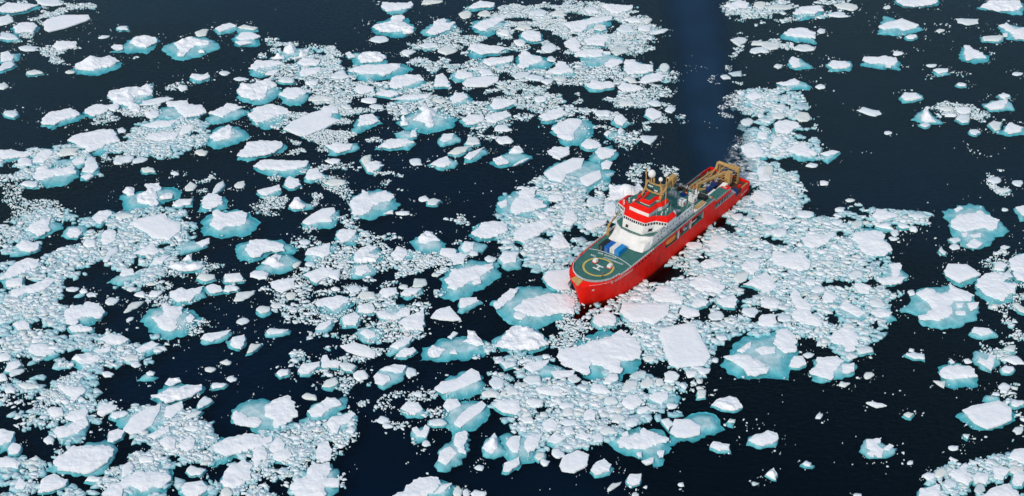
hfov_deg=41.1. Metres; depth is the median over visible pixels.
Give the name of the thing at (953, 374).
ice floe
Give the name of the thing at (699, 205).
work boat
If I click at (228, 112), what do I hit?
ice floe
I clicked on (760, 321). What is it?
ice floe
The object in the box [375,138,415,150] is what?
ice floe
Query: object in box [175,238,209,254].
ice floe
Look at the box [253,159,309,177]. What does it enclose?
ice floe
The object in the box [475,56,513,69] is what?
ice floe
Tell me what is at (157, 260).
ice floe
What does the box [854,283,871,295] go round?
ice floe
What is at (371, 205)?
ice floe
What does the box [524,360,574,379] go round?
ice floe
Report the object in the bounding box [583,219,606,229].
ice floe
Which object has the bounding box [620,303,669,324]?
ice floe
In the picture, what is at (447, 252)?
ice floe
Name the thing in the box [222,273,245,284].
ice floe
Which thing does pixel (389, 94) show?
ice floe
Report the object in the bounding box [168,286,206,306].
ice floe
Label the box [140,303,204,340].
ice floe
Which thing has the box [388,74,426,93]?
ice floe
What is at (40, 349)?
ice floe
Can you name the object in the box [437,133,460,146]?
ice floe
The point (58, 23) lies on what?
ice floe
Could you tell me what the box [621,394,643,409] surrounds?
ice floe
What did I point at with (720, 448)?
ice floe
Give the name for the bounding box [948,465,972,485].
ice floe
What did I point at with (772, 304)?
ice floe
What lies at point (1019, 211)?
ice floe
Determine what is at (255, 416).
ice floe
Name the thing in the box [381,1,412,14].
ice floe
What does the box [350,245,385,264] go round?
ice floe
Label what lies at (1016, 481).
ice floe
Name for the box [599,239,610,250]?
shipping container
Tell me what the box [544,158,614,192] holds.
ice floe
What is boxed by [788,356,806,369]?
ice floe
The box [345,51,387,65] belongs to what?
ice floe
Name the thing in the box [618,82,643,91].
ice floe
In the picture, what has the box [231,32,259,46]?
ice floe
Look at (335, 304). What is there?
ice floe
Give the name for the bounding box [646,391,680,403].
ice floe
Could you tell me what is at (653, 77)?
ice floe
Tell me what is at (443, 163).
ice floe
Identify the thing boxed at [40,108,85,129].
ice floe
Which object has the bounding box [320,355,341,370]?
ice floe
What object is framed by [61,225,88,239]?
ice floe
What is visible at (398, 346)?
ice floe
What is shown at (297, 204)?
ice floe
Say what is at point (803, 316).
ice floe
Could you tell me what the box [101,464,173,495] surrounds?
ice floe
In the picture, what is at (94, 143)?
ice floe
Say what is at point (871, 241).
ice floe
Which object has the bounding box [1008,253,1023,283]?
ice floe
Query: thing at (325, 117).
ice floe
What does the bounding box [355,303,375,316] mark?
ice floe
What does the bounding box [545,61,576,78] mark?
ice floe
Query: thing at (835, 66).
ice floe
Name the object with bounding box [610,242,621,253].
shipping container
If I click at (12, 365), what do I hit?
ice floe
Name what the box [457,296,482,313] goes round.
ice floe
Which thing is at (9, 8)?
ice floe
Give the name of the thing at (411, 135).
ice floe
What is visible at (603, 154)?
ice floe
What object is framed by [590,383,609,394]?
ice floe
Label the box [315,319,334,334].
ice floe
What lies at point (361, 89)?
ice floe
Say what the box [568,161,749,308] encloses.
research ship
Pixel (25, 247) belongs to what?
ice floe
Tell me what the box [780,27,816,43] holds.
ice floe
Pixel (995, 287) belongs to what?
ice floe
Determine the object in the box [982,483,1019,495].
ice floe
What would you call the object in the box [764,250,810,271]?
ice floe
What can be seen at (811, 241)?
ice floe
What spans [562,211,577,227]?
ice floe
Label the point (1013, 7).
ice floe
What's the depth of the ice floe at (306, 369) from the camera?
561.13 m
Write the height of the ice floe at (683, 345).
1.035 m
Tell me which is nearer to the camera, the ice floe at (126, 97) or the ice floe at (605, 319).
the ice floe at (605, 319)
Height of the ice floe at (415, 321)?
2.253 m
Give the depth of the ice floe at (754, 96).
749.71 m
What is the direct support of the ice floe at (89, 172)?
on the sea water
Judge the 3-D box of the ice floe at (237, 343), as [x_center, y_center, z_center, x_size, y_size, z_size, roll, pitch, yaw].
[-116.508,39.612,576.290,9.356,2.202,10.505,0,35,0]
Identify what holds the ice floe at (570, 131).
on the sea water
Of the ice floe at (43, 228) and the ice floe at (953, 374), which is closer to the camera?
the ice floe at (953, 374)
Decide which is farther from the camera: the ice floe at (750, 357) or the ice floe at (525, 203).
the ice floe at (525, 203)
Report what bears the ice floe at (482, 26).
on the sea water
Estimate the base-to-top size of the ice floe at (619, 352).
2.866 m
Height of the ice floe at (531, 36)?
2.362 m
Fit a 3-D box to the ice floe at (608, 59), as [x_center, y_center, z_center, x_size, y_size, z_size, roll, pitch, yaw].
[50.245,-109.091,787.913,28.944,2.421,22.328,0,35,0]
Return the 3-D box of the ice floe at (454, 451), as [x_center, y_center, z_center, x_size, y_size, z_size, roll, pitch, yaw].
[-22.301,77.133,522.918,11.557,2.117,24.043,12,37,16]
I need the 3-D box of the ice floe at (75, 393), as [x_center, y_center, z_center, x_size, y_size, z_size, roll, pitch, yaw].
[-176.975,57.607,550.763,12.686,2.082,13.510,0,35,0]
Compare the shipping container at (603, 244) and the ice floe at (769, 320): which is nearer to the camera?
the ice floe at (769, 320)
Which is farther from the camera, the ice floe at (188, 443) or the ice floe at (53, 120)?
the ice floe at (53, 120)
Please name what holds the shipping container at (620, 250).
on the research ship
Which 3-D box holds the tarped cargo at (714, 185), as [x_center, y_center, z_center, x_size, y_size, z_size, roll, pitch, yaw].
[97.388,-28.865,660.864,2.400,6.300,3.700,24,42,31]
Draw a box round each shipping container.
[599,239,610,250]
[604,241,615,252]
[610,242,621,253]
[614,244,626,256]
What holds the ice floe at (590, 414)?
on the sea water
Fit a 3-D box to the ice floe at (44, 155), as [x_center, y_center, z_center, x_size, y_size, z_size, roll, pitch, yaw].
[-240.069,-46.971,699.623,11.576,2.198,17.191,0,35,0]
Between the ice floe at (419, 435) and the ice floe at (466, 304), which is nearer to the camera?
the ice floe at (419, 435)
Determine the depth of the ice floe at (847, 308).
592.44 m
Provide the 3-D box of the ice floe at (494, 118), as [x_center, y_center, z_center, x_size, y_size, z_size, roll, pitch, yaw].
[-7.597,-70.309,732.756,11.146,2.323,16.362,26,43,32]
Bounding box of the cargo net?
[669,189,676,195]
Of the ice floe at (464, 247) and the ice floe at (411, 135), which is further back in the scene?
the ice floe at (411, 135)
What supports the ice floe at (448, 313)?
on the sea water
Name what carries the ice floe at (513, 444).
on the sea water
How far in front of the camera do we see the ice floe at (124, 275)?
613.25 m
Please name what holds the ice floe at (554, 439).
on the sea water
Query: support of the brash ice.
on the sea water
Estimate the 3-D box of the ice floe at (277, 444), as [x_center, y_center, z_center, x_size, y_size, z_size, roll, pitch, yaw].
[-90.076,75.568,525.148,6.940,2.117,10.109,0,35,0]
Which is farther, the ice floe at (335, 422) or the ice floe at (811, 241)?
the ice floe at (811, 241)
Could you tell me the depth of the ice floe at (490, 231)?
642.60 m
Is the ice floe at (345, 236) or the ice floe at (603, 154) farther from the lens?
the ice floe at (603, 154)
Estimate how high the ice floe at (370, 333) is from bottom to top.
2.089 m
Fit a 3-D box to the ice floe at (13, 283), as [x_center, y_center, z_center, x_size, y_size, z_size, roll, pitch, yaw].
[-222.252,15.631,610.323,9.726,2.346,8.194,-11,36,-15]
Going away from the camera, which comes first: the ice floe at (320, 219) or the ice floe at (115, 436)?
the ice floe at (115, 436)
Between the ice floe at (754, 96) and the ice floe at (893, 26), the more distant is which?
the ice floe at (893, 26)
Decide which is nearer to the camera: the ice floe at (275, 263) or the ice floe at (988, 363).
the ice floe at (988, 363)
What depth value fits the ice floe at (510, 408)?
541.52 m
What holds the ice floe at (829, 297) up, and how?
on the sea water
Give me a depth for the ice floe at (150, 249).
628.99 m
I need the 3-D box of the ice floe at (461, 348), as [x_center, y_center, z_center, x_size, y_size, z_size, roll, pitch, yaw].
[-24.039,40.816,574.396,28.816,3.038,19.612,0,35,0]
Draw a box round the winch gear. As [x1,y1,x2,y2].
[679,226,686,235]
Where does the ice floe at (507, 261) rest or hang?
on the sea water
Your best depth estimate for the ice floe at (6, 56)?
788.68 m
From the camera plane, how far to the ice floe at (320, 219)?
650.50 m
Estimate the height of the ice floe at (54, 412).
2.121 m
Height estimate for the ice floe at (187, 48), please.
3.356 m
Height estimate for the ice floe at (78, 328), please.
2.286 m
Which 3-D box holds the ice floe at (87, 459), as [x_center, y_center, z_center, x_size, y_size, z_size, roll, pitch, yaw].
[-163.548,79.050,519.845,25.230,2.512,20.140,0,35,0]
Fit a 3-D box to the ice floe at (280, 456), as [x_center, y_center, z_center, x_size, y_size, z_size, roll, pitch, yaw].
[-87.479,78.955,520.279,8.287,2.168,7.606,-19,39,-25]
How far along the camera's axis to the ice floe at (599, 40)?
805.12 m
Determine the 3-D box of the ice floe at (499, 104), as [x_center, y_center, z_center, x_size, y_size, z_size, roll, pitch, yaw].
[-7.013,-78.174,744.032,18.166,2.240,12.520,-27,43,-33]
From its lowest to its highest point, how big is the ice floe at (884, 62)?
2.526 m
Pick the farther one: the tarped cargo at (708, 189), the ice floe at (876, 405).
the tarped cargo at (708, 189)
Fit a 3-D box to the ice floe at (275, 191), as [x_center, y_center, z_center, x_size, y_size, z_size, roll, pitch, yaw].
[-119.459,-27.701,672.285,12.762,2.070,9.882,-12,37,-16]
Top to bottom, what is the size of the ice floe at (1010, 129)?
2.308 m
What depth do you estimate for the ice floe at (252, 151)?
703.50 m
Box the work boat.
[694,200,706,211]
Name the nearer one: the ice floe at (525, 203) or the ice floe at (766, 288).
the ice floe at (766, 288)
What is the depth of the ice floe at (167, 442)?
524.71 m
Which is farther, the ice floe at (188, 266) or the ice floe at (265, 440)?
the ice floe at (188, 266)
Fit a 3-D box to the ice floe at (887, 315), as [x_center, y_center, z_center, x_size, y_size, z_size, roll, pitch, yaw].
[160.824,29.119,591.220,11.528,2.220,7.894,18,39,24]
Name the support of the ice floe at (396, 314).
on the sea water
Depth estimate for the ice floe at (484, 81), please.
763.63 m
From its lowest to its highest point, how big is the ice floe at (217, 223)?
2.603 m
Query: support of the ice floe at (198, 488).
on the sea water
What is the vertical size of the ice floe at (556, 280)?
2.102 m
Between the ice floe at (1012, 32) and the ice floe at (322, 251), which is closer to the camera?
the ice floe at (322, 251)
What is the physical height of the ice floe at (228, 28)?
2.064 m
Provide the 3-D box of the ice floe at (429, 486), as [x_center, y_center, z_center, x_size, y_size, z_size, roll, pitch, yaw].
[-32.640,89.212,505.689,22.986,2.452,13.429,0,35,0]
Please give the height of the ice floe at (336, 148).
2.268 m
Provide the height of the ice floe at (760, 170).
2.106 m
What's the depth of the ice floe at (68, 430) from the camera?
530.96 m
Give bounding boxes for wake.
[672,0,741,172]
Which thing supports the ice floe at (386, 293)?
on the sea water
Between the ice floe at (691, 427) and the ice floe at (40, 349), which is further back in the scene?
the ice floe at (40, 349)
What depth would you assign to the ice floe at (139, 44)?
800.34 m
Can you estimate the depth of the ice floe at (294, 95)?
750.59 m
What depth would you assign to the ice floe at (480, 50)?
795.51 m
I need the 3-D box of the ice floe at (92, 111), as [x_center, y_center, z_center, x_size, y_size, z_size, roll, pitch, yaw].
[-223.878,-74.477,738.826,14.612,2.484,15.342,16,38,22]
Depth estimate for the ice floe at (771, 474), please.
510.61 m
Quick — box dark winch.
[697,192,707,200]
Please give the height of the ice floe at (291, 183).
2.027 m
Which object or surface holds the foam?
on the wake
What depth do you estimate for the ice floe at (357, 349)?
570.66 m
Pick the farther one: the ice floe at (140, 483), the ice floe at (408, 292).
the ice floe at (408, 292)
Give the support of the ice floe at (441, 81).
on the sea water
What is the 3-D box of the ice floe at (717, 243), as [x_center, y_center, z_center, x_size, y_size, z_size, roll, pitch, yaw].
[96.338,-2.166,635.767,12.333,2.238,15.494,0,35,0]
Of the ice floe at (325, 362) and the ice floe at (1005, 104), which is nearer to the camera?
the ice floe at (325, 362)
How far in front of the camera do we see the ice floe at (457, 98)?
748.43 m
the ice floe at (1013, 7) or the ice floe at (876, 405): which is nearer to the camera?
the ice floe at (876, 405)
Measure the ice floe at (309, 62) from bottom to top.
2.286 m
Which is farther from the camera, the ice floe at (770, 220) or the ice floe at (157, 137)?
the ice floe at (157, 137)
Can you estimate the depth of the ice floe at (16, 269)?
618.29 m
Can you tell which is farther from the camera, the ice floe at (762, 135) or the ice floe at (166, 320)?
the ice floe at (762, 135)
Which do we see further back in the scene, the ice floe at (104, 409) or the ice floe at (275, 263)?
the ice floe at (275, 263)
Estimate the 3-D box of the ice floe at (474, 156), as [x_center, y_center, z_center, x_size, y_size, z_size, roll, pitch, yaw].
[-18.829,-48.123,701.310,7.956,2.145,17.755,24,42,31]
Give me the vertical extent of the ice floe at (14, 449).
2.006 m
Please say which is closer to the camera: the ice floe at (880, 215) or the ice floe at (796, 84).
the ice floe at (880, 215)
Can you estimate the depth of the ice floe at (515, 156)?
696.69 m
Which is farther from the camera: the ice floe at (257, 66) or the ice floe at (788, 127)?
the ice floe at (257, 66)
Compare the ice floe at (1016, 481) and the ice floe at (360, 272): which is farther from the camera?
the ice floe at (360, 272)
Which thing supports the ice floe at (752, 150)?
on the sea water
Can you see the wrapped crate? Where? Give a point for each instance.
(609, 265)
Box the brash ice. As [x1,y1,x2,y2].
[0,0,1023,495]
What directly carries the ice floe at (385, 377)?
on the sea water
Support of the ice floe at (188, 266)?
on the sea water
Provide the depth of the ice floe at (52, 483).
506.52 m
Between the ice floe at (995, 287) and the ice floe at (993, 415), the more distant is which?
the ice floe at (995, 287)
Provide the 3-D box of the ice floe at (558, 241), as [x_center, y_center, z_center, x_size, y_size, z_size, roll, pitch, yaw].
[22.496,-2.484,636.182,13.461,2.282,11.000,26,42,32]
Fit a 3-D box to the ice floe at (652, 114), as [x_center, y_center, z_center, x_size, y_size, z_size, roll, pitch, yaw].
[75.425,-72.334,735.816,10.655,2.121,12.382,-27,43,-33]
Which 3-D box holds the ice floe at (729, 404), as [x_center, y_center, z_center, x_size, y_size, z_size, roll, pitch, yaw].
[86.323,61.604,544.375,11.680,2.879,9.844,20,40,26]
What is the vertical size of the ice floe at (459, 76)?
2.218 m
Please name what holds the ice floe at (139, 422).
on the sea water
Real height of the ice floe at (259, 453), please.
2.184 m
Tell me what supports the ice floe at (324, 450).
on the sea water
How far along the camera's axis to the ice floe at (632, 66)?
776.54 m
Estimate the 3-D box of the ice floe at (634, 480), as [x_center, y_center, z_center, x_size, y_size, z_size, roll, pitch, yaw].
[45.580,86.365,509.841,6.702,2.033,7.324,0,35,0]
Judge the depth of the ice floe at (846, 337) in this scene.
576.44 m
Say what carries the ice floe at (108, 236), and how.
on the sea water
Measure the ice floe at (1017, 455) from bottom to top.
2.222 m
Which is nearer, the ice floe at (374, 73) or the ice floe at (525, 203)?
the ice floe at (525, 203)
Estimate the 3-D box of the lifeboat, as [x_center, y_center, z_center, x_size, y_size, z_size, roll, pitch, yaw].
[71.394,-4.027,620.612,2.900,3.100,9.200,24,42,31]
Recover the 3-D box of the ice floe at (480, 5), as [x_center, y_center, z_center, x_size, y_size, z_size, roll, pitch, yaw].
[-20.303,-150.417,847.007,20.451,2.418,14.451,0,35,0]
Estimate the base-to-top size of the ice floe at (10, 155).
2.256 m
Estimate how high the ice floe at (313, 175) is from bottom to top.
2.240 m
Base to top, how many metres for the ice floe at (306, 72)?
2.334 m
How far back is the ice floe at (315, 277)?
614.31 m
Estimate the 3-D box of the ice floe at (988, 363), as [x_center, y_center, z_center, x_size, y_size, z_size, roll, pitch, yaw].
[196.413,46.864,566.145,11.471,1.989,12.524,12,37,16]
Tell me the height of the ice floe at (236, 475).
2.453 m
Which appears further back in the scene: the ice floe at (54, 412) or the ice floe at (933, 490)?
the ice floe at (54, 412)
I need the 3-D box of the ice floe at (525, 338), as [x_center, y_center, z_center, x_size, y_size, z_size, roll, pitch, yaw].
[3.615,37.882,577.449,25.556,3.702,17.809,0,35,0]
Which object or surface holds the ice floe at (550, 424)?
on the sea water
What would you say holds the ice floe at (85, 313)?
on the sea water
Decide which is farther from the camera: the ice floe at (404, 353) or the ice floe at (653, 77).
the ice floe at (653, 77)
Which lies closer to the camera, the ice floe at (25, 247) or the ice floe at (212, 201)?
the ice floe at (25, 247)
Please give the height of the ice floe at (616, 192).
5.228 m
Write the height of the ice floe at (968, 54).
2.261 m
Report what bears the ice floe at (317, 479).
on the sea water
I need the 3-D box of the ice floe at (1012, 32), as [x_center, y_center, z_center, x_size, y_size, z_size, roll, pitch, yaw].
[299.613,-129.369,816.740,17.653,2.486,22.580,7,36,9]
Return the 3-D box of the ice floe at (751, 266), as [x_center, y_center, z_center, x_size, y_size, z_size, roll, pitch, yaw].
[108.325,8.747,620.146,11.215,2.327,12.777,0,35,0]
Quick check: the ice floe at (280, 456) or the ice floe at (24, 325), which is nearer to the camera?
the ice floe at (280, 456)
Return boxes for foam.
[729,146,750,174]
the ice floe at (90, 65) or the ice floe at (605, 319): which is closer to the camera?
the ice floe at (605, 319)
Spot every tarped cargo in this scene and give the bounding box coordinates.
[679,192,686,196]
[705,186,712,194]
[710,182,717,189]
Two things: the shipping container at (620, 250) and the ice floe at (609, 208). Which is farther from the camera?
the ice floe at (609, 208)
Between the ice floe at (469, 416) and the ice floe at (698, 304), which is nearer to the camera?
the ice floe at (469, 416)
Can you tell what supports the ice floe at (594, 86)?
on the sea water
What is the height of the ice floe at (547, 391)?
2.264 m
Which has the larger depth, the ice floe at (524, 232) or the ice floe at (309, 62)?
the ice floe at (309, 62)
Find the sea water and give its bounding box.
[0,0,1023,495]
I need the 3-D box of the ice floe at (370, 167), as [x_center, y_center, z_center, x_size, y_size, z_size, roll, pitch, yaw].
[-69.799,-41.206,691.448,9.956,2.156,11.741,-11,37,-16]
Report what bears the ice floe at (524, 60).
on the sea water
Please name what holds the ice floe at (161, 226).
on the sea water
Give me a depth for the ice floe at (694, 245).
633.35 m
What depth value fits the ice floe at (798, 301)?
597.94 m
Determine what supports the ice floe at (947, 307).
on the sea water
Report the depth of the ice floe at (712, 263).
621.29 m
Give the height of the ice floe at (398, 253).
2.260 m
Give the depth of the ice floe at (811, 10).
837.35 m
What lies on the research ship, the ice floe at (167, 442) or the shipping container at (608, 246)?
the shipping container at (608, 246)
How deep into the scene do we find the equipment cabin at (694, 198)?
635.07 m
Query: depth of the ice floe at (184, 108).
735.95 m
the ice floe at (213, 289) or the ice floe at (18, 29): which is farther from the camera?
the ice floe at (18, 29)
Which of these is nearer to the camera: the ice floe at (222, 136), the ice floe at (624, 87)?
the ice floe at (222, 136)
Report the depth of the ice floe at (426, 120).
728.00 m
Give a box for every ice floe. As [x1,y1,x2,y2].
[0,2,41,14]
[0,51,20,63]
[0,149,33,161]
[0,258,39,284]
[0,429,15,453]
[0,456,25,478]
[3,277,24,289]
[3,360,22,374]
[7,443,22,456]
[10,22,39,35]
[10,240,41,256]
[11,277,55,298]
[11,320,31,330]
[12,478,27,495]
[24,218,63,239]
[25,343,59,360]
[31,149,53,165]
[33,166,79,187]
[37,473,68,494]
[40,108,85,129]
[43,15,89,31]
[45,440,117,476]
[47,407,64,417]
[52,40,76,50]
[53,158,85,168]
[54,419,89,445]
[58,382,85,402]
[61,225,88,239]
[64,301,106,326]
[65,407,88,421]
[67,129,120,155]
[67,324,94,333]
[69,346,112,369]
[72,55,121,75]
[80,162,99,180]
[83,104,110,118]
[92,210,114,227]
[97,403,117,416]
[98,229,117,243]
[101,334,130,344]
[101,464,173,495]
[107,83,153,112]
[107,269,140,285]
[107,429,126,443]
[110,35,159,53]
[116,401,184,434]
[119,183,181,211]
[130,213,180,239]
[133,242,160,257]
[136,340,160,357]
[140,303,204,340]
[141,120,177,130]
[144,100,205,120]
[145,132,178,141]
[147,426,169,439]
[148,255,169,267]
[150,377,205,404]
[159,436,175,450]
[162,36,219,60]
[168,254,205,273]
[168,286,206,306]
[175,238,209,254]
[177,435,203,452]
[178,480,207,495]
[190,72,209,83]
[198,193,227,212]
[200,209,260,238]
[200,330,232,344]
[204,284,223,295]
[205,103,248,124]
[205,124,249,148]
[212,433,262,467]
[213,23,237,34]
[219,459,252,489]
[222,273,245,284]
[225,335,246,350]
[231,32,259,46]
[231,395,297,433]
[235,239,297,262]
[236,78,281,104]
[237,140,286,161]
[247,104,288,129]
[248,60,284,77]
[252,446,267,460]
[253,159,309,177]
[256,184,281,198]
[256,253,299,275]
[256,435,275,447]
[268,277,295,292]
[268,437,284,452]
[269,43,308,60]
[273,449,292,464]
[278,87,308,105]
[281,106,341,138]
[282,176,302,190]
[288,197,314,211]
[290,462,339,495]
[294,57,320,68]
[297,67,320,79]
[297,361,321,376]
[299,397,347,422]
[301,207,339,229]
[303,267,333,285]
[304,168,328,183]
[304,243,338,263]
[315,295,353,317]
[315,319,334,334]
[316,441,332,462]
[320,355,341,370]
[325,142,359,155]
[326,411,357,434]
[334,229,360,245]
[339,312,362,328]
[340,342,375,358]
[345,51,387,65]
[347,63,412,82]
[347,263,377,279]
[348,189,400,219]
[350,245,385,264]
[351,114,382,133]
[352,84,375,94]
[354,327,385,344]
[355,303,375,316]
[363,161,381,174]
[371,15,416,38]
[373,364,407,389]
[374,90,400,99]
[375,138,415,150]
[376,304,409,323]
[379,287,398,298]
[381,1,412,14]
[386,335,413,356]
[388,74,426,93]
[390,246,414,263]
[391,94,430,104]
[393,476,454,495]
[394,129,418,140]
[395,347,417,359]
[396,105,456,133]
[398,308,425,332]
[400,287,423,300]
[400,402,429,418]
[410,231,445,254]
[410,425,429,443]
[420,18,457,36]
[420,330,486,361]
[427,156,457,170]
[431,306,460,321]
[433,73,451,88]
[434,368,485,400]
[434,431,470,472]
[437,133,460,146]
[437,248,457,261]
[438,252,501,300]
[443,399,489,434]
[446,92,473,106]
[450,70,476,82]
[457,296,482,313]
[458,241,487,255]
[459,114,483,126]
[462,76,498,86]
[463,0,495,11]
[464,147,487,162]
[468,44,509,58]
[468,221,509,241]
[469,15,511,36]
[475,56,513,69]
[482,433,506,458]
[484,98,515,112]
[485,110,511,125]
[489,145,531,167]
[490,286,577,328]
[492,325,548,353]
[494,399,520,418]
[495,188,549,221]
[497,252,521,270]
[499,433,542,469]
[502,457,519,474]
[513,218,558,244]
[515,50,554,70]
[518,30,543,43]
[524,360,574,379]
[535,387,563,397]
[537,107,566,124]
[541,269,571,292]
[542,418,558,433]
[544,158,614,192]
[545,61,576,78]
[546,432,565,447]
[547,146,569,159]
[549,234,570,248]
[550,118,595,146]
[557,329,643,384]
[559,450,588,472]
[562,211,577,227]
[563,16,613,34]
[564,38,580,51]
[574,49,623,68]
[575,432,591,439]
[579,139,601,151]
[583,34,613,48]
[583,80,614,92]
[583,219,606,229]
[583,408,595,420]
[588,145,618,161]
[590,310,619,329]
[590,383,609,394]
[590,459,613,477]
[601,4,632,13]
[603,201,616,215]
[607,182,642,201]
[609,427,671,467]
[610,114,630,127]
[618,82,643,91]
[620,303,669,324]
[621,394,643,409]
[622,59,653,78]
[625,474,641,487]
[638,72,663,83]
[643,108,661,121]
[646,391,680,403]
[650,285,683,303]
[658,323,710,367]
[668,412,724,446]
[679,305,699,317]
[686,242,702,248]
[688,299,711,309]
[689,275,727,293]
[700,259,725,268]
[708,235,728,250]
[709,441,730,453]
[710,396,742,412]
[715,295,739,309]
[719,0,750,11]
[720,328,797,379]
[738,142,766,161]
[740,277,775,290]
[742,260,759,274]
[743,91,763,100]
[746,430,778,449]
[749,190,773,206]
[755,131,771,143]
[757,166,771,180]
[757,314,773,326]
[758,272,776,292]
[759,314,776,326]
[761,213,779,226]
[761,299,779,308]
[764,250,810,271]
[764,468,777,481]
[771,120,802,134]
[775,78,811,89]
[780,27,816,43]
[786,143,817,161]
[787,56,812,69]
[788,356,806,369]
[790,288,813,312]
[791,308,821,329]
[792,5,823,20]
[800,232,834,248]
[809,356,857,382]
[820,150,840,163]
[822,291,839,304]
[825,60,852,71]
[830,325,858,355]
[834,301,865,320]
[851,228,892,257]
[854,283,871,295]
[859,438,896,458]
[860,55,900,70]
[866,401,886,407]
[870,308,896,322]
[871,209,897,222]
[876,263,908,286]
[877,16,922,36]
[894,0,939,7]
[899,92,923,103]
[899,284,979,329]
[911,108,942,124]
[917,483,941,495]
[938,359,977,389]
[941,203,1009,250]
[942,264,980,287]
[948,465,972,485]
[955,400,1017,430]
[958,45,989,63]
[968,327,998,339]
[972,351,999,372]
[972,472,988,486]
[974,271,1016,304]
[977,0,1023,14]
[982,98,1014,111]
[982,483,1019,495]
[992,466,1010,480]
[996,122,1023,136]
[997,22,1023,40]
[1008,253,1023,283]
[1008,448,1023,462]
[1009,472,1023,488]
[1013,205,1023,221]
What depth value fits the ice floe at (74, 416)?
537.48 m
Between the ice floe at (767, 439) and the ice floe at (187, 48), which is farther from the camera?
the ice floe at (187, 48)
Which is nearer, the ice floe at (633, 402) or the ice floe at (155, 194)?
the ice floe at (633, 402)
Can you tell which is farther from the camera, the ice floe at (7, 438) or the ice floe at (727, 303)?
the ice floe at (727, 303)
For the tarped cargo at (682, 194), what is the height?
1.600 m
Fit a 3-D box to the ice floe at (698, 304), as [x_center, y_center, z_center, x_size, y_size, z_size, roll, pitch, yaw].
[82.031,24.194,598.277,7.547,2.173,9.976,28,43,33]
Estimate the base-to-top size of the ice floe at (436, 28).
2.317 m
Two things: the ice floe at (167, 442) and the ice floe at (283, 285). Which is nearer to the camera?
the ice floe at (167, 442)
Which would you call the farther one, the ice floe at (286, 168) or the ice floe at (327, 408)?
the ice floe at (286, 168)
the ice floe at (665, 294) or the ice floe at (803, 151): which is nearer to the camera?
the ice floe at (665, 294)
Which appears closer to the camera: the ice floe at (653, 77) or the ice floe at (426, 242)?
the ice floe at (426, 242)
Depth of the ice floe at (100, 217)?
652.70 m
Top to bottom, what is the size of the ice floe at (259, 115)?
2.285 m
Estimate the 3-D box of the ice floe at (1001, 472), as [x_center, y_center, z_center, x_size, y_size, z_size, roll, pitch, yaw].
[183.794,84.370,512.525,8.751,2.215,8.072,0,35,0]
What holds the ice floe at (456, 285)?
on the sea water
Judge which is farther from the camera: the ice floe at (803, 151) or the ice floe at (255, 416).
the ice floe at (803, 151)
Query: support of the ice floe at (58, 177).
on the sea water
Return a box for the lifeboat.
[666,234,675,244]
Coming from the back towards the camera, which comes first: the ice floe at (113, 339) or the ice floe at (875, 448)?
the ice floe at (113, 339)
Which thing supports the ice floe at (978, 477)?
on the sea water
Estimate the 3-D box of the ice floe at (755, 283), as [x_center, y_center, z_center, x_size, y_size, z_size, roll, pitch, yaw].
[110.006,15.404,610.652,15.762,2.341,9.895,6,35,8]
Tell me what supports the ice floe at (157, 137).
on the sea water
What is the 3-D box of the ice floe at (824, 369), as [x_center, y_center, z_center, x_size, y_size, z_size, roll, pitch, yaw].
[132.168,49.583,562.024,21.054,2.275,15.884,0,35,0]
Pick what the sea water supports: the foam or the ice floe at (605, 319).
the ice floe at (605, 319)
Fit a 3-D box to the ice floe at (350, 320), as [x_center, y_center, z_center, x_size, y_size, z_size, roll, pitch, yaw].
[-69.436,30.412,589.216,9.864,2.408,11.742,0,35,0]
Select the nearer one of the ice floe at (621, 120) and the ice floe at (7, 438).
the ice floe at (7, 438)
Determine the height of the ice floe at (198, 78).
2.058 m
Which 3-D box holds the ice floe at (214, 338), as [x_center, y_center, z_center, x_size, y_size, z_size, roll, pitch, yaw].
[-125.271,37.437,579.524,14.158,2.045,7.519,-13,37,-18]
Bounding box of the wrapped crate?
[606,263,612,268]
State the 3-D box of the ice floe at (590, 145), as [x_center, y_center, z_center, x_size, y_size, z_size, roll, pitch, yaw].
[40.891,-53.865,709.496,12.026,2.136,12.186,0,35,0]
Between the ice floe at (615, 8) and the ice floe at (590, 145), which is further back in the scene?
the ice floe at (615, 8)
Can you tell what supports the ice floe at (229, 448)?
on the sea water
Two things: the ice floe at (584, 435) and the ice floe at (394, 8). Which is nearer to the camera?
the ice floe at (584, 435)
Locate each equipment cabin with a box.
[677,197,686,206]
[688,194,696,202]
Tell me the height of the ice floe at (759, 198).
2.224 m
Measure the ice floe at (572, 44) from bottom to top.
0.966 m
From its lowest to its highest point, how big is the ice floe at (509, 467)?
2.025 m
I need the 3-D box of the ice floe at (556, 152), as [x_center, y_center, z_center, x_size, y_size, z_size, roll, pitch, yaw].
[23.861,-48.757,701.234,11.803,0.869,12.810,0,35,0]
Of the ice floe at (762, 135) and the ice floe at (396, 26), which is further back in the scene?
the ice floe at (396, 26)
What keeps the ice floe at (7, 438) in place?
on the sea water
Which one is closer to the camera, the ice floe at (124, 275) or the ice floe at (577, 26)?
the ice floe at (124, 275)
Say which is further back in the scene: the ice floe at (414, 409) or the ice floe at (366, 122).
the ice floe at (366, 122)

